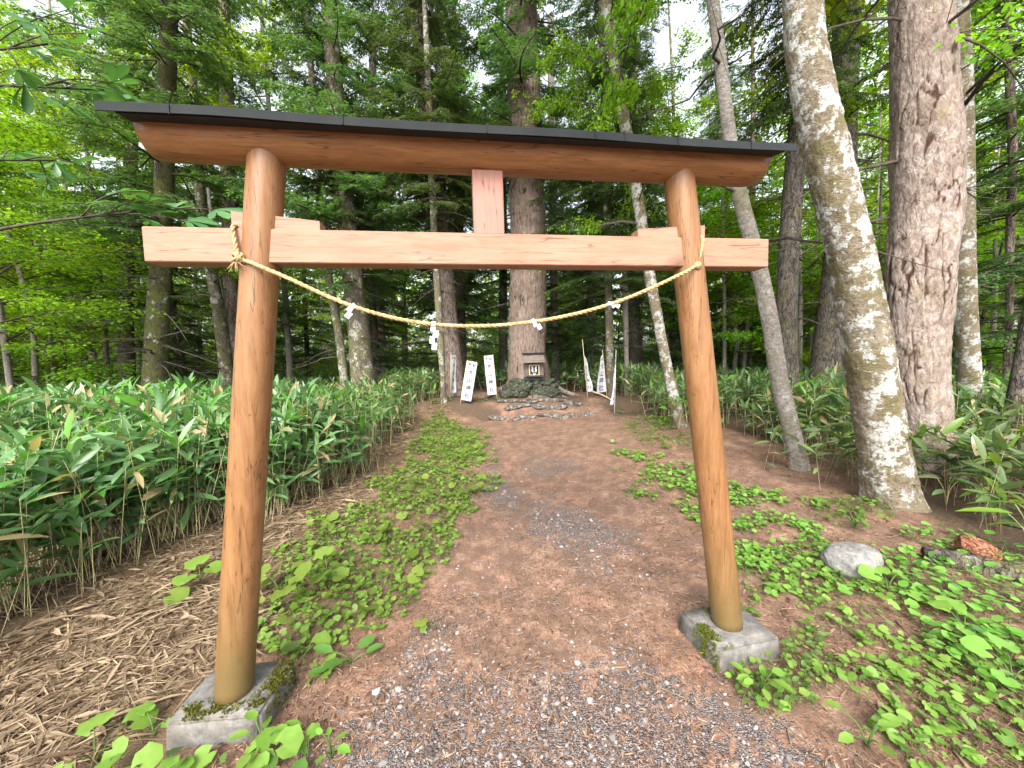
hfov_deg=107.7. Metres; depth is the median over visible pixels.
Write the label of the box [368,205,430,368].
broadleaf tree
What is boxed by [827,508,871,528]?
leafy plant
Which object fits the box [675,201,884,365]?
maple
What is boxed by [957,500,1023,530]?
young bamboo
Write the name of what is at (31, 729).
dry sasa litter
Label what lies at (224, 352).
lichen tree
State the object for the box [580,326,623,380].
bush
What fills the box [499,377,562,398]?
stone platform
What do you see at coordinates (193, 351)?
bush
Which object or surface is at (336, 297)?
broadleaf tree
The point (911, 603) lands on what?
ground cover plants
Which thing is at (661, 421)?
ground cover plants
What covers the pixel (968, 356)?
lichen tree
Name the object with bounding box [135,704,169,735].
leafy plant
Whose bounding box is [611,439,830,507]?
ground cover plants
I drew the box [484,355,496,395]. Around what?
banner
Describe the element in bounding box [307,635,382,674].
leafy plant
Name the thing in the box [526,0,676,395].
lichen tree
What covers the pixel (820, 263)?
young tree
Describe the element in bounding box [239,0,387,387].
lichen tree
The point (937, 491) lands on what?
young bamboo
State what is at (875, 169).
broadleaf tree
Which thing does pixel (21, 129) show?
maple
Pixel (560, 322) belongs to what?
young tree
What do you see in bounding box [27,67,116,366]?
fir tree
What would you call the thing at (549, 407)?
step stone
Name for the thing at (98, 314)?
broadleaf tree
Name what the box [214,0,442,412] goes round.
lichen tree
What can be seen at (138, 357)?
broadleaf tree
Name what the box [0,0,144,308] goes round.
maple
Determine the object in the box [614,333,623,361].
young fir
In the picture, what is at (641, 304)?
fir tree
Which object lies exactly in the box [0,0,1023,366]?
sky
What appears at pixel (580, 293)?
broadleaf tree
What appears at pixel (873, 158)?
broadleaf tree
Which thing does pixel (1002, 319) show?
young fir
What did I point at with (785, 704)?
ground cover plants
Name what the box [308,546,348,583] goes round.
leafy plant
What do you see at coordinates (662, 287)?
maple
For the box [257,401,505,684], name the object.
ground cover plants
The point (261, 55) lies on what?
broadleaf tree
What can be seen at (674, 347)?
young fir
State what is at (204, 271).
broadleaf tree
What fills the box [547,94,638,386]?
young fir
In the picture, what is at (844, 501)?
ground cover plants
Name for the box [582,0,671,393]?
slender tree
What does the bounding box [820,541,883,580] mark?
rock
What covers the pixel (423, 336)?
young tree
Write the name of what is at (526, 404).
step stone
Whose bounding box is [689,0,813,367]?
fir tree
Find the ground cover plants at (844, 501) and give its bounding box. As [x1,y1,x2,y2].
[814,491,895,523]
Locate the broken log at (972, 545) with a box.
[954,535,1002,560]
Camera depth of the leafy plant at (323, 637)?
1.93 m
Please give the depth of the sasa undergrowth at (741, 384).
7.92 m
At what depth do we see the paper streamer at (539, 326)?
1.57 m
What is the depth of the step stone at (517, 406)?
9.58 m
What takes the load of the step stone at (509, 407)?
on the ground
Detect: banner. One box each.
[450,355,455,397]
[460,361,476,404]
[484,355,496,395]
[582,339,592,397]
[597,350,606,395]
[610,358,615,413]
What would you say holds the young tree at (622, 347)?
on the ground
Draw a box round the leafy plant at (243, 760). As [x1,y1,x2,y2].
[227,709,301,767]
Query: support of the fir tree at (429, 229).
on the ground
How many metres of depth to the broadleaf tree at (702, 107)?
13.68 m
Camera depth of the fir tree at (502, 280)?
15.68 m
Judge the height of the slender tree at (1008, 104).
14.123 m
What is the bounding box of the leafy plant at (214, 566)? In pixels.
[171,554,220,585]
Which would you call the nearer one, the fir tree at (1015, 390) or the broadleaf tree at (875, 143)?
the fir tree at (1015, 390)
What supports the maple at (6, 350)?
on the ground
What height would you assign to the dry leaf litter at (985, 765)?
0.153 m
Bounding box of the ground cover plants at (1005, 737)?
[614,467,1023,767]
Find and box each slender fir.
[312,6,422,377]
[508,14,603,384]
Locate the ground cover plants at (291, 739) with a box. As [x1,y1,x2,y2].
[94,722,320,767]
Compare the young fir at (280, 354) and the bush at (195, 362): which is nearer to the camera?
the bush at (195, 362)
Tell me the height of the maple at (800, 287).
10.387 m
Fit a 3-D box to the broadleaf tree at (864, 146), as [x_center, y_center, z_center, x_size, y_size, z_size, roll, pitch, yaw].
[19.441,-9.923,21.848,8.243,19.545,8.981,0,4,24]
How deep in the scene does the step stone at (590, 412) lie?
9.14 m
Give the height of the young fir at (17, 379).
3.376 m
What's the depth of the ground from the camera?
2.27 m
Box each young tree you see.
[0,292,138,387]
[2,281,98,379]
[135,282,218,377]
[138,291,215,376]
[171,339,214,375]
[209,268,349,381]
[310,307,349,371]
[326,296,413,374]
[348,218,508,389]
[384,296,419,365]
[410,311,436,360]
[411,319,481,375]
[466,296,498,361]
[477,270,550,366]
[546,282,602,364]
[553,270,679,379]
[617,271,766,367]
[752,285,816,366]
[762,225,984,365]
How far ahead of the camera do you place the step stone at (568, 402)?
9.73 m
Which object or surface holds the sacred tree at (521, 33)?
on the ground
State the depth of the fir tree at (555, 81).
24.94 m
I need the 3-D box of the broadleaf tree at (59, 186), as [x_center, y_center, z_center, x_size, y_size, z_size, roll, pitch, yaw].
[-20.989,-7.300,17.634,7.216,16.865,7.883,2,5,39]
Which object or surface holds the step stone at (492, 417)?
on the ground
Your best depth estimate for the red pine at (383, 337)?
18.61 m
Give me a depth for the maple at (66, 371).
11.70 m
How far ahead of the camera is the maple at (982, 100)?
16.37 m
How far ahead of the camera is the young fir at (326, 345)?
31.65 m
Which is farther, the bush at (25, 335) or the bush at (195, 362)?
the bush at (195, 362)
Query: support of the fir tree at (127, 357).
on the ground
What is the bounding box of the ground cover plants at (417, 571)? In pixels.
[259,419,497,658]
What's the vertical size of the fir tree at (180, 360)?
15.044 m
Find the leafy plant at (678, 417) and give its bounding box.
[659,395,688,430]
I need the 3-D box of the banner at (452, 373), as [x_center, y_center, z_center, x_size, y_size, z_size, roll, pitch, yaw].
[-1.684,-0.205,10.686,0.071,1.369,0.263,1,5,39]
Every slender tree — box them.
[206,166,232,358]
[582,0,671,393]
[662,202,815,368]
[878,0,1023,382]
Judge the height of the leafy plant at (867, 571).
0.130 m
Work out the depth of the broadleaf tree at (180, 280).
32.80 m
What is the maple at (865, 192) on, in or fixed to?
on the ground
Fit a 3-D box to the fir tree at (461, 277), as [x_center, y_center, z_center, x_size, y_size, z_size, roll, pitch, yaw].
[-2.289,-7.494,13.554,4.779,15.726,4.869,-2,4,-8]
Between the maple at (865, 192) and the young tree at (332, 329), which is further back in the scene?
the young tree at (332, 329)
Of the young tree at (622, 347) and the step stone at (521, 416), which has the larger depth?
the young tree at (622, 347)
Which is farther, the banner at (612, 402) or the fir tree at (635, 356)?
the fir tree at (635, 356)
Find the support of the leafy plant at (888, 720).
on the ground
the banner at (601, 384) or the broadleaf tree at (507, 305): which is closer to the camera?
the banner at (601, 384)
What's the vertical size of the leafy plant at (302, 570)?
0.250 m
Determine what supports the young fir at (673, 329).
on the ground
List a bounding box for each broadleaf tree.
[0,0,210,379]
[0,6,212,386]
[0,14,180,360]
[0,32,180,324]
[0,271,61,342]
[1,89,95,337]
[72,161,116,355]
[81,158,194,334]
[83,162,203,373]
[87,260,212,362]
[103,0,363,381]
[109,98,300,369]
[109,141,218,312]
[110,188,212,361]
[184,180,313,319]
[185,267,214,356]
[207,285,308,355]
[278,268,332,334]
[292,172,348,362]
[298,269,344,353]
[340,71,468,368]
[364,50,508,387]
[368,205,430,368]
[480,314,508,351]
[486,216,508,350]
[547,195,650,335]
[618,3,774,361]
[770,0,1023,262]
[802,85,888,283]
[811,75,990,258]
[858,75,991,222]
[867,9,1023,362]
[871,64,1023,244]
[975,39,1022,324]
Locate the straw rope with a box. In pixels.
[227,223,704,327]
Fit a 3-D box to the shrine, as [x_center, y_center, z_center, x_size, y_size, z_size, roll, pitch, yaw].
[0.638,-0.509,10.876,0.670,0.799,0.610,-2,4,0]
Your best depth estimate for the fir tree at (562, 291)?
27.45 m
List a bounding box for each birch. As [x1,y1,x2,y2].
[578,0,947,471]
[720,0,931,512]
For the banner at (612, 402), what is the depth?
8.99 m
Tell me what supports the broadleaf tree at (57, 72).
on the ground
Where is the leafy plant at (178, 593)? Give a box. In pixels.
[140,586,189,605]
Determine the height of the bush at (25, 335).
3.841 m
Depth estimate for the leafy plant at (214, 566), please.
2.56 m
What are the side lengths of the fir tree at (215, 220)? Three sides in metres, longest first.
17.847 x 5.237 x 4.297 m
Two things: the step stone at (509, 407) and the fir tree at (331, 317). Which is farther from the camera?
the fir tree at (331, 317)
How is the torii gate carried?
on the ground
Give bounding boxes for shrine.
[522,352,544,380]
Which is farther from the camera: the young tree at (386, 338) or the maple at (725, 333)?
the young tree at (386, 338)
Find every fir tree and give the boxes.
[0,0,302,393]
[22,0,216,386]
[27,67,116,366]
[102,22,217,382]
[117,0,311,378]
[179,33,298,342]
[274,78,348,377]
[287,210,316,354]
[312,270,347,359]
[376,3,498,352]
[385,6,508,374]
[465,0,554,386]
[473,271,508,347]
[544,74,586,323]
[547,205,580,359]
[558,5,709,388]
[559,208,619,362]
[584,273,622,361]
[618,208,664,350]
[643,303,654,357]
[682,0,1022,390]
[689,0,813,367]
[693,47,738,342]
[705,0,888,427]
[709,0,776,372]
[999,301,1023,461]
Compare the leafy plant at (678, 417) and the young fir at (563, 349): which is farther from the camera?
the young fir at (563, 349)
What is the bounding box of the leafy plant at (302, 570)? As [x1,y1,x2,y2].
[260,559,311,601]
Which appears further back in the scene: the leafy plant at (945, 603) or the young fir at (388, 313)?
the young fir at (388, 313)
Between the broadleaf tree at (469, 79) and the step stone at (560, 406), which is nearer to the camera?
the step stone at (560, 406)
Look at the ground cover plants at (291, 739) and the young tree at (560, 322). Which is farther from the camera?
the young tree at (560, 322)
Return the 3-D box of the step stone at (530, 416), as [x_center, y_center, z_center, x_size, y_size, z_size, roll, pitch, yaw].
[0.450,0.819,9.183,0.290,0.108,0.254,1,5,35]
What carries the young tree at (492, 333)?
on the ground
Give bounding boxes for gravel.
[262,423,841,767]
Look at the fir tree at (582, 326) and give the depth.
24.41 m
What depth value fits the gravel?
1.59 m
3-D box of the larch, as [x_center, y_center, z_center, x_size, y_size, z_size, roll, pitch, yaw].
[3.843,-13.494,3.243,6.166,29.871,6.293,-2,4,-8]
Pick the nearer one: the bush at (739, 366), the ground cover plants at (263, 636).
the ground cover plants at (263, 636)
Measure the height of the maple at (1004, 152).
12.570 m
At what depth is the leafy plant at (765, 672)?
1.61 m
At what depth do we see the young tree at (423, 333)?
37.72 m
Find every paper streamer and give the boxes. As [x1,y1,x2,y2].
[344,302,355,318]
[429,321,437,349]
[531,318,541,329]
[608,301,619,308]
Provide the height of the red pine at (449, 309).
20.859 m
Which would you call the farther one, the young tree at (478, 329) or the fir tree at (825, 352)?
the young tree at (478, 329)
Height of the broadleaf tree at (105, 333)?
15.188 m
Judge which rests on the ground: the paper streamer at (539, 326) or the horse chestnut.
the horse chestnut
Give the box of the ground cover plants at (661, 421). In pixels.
[612,404,691,448]
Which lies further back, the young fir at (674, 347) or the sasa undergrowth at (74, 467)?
the young fir at (674, 347)
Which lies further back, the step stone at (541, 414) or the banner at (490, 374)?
the banner at (490, 374)
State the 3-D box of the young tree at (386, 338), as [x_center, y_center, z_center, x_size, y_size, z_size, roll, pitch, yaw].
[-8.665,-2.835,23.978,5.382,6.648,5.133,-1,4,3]
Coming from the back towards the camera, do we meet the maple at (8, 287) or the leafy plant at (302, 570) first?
the maple at (8, 287)
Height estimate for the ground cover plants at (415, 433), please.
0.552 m
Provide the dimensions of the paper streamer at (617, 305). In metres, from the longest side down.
0.056 x 0.025 x 0.020 m
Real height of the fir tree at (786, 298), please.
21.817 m
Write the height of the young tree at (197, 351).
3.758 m
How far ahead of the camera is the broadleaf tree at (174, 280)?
18.99 m
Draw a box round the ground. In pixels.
[0,375,1023,767]
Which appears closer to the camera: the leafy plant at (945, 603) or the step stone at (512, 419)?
the leafy plant at (945, 603)
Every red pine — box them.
[330,1,420,376]
[342,0,517,395]
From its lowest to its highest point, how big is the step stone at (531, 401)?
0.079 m
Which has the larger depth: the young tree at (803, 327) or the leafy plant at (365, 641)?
the young tree at (803, 327)
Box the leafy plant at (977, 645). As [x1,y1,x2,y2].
[959,631,1023,687]
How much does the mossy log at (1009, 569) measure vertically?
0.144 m
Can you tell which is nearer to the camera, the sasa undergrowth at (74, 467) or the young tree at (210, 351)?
the sasa undergrowth at (74, 467)
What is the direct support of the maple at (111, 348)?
on the ground
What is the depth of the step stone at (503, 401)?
9.95 m
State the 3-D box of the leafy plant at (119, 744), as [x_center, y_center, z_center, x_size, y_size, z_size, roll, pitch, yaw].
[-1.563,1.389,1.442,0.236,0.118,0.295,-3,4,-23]
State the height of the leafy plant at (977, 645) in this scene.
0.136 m
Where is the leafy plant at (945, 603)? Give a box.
[927,595,996,646]
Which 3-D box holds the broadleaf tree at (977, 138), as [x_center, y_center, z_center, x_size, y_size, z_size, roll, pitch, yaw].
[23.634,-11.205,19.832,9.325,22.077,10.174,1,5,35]
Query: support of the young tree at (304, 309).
on the ground
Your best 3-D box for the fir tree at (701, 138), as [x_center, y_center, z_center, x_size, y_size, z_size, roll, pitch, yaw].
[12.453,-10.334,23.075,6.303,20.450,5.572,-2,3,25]
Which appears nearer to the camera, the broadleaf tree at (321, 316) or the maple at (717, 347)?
the maple at (717, 347)
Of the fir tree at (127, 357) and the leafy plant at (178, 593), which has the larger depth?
the fir tree at (127, 357)
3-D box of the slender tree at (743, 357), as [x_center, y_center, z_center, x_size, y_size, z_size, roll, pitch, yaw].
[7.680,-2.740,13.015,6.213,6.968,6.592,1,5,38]
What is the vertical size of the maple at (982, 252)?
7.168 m
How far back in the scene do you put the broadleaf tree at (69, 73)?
16.53 m
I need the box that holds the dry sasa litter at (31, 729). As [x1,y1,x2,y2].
[0,398,456,767]
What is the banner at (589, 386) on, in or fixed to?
on the ground
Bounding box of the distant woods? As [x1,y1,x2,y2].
[0,163,1023,367]
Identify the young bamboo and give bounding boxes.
[918,474,988,505]
[942,469,1023,516]
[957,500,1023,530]
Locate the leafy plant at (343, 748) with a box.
[316,727,350,764]
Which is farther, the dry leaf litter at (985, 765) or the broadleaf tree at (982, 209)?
the broadleaf tree at (982, 209)
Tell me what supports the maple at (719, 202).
on the ground
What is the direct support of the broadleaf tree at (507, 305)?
on the ground
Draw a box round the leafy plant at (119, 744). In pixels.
[52,701,158,767]
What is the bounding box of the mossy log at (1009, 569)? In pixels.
[920,546,1023,583]
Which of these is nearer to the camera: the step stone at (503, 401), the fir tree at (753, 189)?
the step stone at (503, 401)
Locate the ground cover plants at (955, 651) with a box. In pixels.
[879,521,1023,676]
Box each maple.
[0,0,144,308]
[0,20,144,382]
[0,79,166,348]
[0,110,148,395]
[0,165,183,381]
[0,190,186,391]
[0,259,79,352]
[547,70,730,331]
[641,187,771,342]
[650,137,823,397]
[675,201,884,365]
[705,55,862,301]
[711,111,887,376]
[719,194,888,368]
[765,0,1023,273]
[800,147,1013,361]
[803,139,889,313]
[952,137,1023,376]
[952,164,1023,366]
[976,40,1023,257]
[976,88,1023,277]
[976,164,1023,358]
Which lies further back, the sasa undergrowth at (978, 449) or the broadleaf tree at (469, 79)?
the broadleaf tree at (469, 79)
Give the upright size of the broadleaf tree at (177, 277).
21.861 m
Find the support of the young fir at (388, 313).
on the ground
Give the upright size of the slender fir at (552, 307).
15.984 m
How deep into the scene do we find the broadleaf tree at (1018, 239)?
11.41 m
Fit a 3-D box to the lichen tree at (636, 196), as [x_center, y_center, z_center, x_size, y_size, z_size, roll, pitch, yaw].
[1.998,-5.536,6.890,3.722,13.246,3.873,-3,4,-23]
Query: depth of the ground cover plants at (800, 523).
3.08 m
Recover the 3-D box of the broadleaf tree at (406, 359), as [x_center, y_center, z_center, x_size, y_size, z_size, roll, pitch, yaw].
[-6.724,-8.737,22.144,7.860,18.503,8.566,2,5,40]
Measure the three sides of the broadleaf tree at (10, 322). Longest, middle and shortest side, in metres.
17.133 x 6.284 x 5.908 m
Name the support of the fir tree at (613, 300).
on the ground
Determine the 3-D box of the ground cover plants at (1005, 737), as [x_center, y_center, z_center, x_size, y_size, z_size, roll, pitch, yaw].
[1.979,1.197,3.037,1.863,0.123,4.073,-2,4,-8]
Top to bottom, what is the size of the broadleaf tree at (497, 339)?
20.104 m
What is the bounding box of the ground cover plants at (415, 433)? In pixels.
[386,396,497,473]
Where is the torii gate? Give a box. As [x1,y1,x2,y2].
[94,100,797,750]
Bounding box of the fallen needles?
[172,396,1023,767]
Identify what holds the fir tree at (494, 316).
on the ground
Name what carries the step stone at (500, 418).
on the ground
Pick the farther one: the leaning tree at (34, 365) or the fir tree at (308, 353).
the fir tree at (308, 353)
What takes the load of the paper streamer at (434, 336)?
hanging from the straw rope
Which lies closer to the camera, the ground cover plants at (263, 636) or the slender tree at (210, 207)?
the ground cover plants at (263, 636)
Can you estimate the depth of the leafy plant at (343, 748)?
1.42 m
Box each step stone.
[489,415,497,419]
[496,416,506,420]
[497,399,507,402]
[504,404,513,409]
[507,418,520,421]
[513,404,521,408]
[515,414,524,418]
[521,403,530,406]
[525,415,535,418]
[526,400,537,402]
[534,404,544,408]
[536,413,546,416]
[544,405,553,409]
[545,412,558,417]
[554,404,567,409]
[556,415,568,418]
[563,400,572,405]
[565,412,574,417]
[577,413,588,416]
[582,411,594,414]
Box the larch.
[746,0,1023,478]
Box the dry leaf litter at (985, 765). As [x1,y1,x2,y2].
[625,422,1023,767]
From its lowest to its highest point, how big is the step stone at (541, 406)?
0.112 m
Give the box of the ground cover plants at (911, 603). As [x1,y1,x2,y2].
[834,537,1023,694]
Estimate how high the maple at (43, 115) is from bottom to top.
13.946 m
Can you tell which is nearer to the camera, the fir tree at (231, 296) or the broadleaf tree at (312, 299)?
the fir tree at (231, 296)
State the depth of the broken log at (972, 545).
2.53 m
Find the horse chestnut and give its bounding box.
[0,0,242,230]
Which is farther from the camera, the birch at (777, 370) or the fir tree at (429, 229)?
the fir tree at (429, 229)
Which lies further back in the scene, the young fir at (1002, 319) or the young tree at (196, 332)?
the young tree at (196, 332)
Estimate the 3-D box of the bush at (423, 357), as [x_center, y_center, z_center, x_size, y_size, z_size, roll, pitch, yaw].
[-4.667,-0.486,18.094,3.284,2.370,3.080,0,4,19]
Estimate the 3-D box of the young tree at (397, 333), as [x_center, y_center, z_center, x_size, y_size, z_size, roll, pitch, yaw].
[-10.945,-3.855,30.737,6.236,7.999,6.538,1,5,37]
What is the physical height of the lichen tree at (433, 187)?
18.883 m
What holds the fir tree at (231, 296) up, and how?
on the ground
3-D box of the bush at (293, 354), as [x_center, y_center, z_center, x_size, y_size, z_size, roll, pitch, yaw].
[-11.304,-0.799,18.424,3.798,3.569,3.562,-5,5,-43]
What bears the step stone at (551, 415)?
on the ground
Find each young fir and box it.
[0,329,42,391]
[9,314,70,381]
[274,333,300,372]
[313,318,335,370]
[350,312,409,377]
[413,337,435,367]
[472,322,498,369]
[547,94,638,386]
[548,314,575,364]
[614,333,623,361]
[642,274,684,376]
[653,299,718,385]
[982,279,1022,358]
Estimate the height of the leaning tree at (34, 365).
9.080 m
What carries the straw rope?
attached to the torii gate
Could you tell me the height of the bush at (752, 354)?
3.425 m
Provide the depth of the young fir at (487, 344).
26.25 m
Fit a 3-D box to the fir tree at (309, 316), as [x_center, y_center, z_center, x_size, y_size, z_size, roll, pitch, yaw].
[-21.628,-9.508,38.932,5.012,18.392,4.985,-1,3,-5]
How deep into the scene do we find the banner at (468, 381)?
9.76 m
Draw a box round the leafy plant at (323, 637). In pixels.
[299,630,331,666]
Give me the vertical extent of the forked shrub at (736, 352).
3.523 m
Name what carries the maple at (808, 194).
on the ground
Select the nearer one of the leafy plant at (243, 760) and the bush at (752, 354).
the leafy plant at (243, 760)
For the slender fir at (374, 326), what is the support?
on the ground
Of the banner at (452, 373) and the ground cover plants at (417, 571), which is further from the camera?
the banner at (452, 373)
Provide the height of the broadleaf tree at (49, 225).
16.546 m
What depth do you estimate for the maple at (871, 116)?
12.59 m
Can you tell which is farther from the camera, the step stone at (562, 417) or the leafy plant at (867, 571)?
the step stone at (562, 417)
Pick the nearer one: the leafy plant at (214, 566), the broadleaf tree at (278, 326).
the leafy plant at (214, 566)
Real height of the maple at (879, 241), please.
7.107 m
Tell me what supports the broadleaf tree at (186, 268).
on the ground
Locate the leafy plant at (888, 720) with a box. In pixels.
[824,700,901,757]
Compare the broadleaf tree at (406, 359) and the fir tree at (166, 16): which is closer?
the fir tree at (166, 16)
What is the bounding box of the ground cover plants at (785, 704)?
[724,615,848,721]
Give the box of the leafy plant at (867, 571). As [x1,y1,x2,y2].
[858,564,924,600]
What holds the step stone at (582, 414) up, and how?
on the ground
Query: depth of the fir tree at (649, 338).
47.92 m
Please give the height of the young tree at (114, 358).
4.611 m
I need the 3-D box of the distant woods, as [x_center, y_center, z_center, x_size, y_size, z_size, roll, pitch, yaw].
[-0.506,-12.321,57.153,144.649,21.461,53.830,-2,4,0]
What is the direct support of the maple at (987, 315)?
on the ground
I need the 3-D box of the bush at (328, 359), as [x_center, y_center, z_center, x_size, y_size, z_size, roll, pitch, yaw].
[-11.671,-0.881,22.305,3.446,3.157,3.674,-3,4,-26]
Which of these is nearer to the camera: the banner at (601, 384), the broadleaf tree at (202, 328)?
the banner at (601, 384)
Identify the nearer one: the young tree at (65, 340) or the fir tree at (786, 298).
the fir tree at (786, 298)
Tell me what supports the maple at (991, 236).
on the ground
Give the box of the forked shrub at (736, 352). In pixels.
[711,298,761,374]
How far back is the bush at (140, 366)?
16.19 m
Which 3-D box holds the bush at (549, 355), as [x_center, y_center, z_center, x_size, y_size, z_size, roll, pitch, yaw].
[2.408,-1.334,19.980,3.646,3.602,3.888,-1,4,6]
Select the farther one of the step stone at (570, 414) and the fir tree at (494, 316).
the fir tree at (494, 316)
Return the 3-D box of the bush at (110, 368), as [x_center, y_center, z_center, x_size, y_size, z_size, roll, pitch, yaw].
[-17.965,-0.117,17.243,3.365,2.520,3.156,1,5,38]
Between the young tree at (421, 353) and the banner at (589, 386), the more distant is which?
the young tree at (421, 353)
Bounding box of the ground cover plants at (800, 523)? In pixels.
[728,480,828,593]
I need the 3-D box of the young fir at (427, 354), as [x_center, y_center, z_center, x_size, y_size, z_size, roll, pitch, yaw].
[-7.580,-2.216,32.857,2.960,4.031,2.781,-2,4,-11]
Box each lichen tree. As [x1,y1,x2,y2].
[0,0,307,387]
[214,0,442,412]
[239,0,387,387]
[353,0,483,403]
[511,0,724,427]
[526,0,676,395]
[697,0,1023,430]
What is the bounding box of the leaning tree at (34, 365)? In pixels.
[0,176,135,387]
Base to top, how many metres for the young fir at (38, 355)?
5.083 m
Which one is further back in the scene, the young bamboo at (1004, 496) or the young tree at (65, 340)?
the young tree at (65, 340)
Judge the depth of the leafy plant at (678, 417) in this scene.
6.90 m
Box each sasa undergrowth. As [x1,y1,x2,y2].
[0,359,1012,465]
[0,371,389,635]
[741,385,1023,535]
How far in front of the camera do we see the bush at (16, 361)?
14.16 m
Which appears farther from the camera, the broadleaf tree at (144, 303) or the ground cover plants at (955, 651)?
the broadleaf tree at (144, 303)
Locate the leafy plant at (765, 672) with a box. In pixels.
[731,662,794,700]
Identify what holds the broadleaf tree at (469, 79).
on the ground
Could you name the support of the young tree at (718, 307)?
on the ground
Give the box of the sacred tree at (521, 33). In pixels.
[430,0,640,398]
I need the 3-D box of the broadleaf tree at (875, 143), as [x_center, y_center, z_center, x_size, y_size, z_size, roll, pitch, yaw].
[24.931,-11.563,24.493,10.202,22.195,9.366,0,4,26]
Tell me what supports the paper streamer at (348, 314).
hanging from the straw rope
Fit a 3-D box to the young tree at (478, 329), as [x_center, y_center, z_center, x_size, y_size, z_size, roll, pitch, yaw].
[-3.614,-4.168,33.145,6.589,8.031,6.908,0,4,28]
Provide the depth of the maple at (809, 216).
12.00 m
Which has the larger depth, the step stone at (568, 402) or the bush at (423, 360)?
the bush at (423, 360)
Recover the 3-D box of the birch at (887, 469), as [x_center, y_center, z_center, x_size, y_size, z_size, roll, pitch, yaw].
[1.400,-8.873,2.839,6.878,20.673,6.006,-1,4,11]
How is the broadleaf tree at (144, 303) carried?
on the ground
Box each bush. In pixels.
[0,323,98,387]
[0,340,44,385]
[89,357,141,380]
[136,364,175,384]
[138,344,213,384]
[170,354,216,384]
[273,337,319,382]
[293,344,337,378]
[384,351,439,387]
[408,358,430,370]
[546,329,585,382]
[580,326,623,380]
[678,329,759,372]
[713,329,766,369]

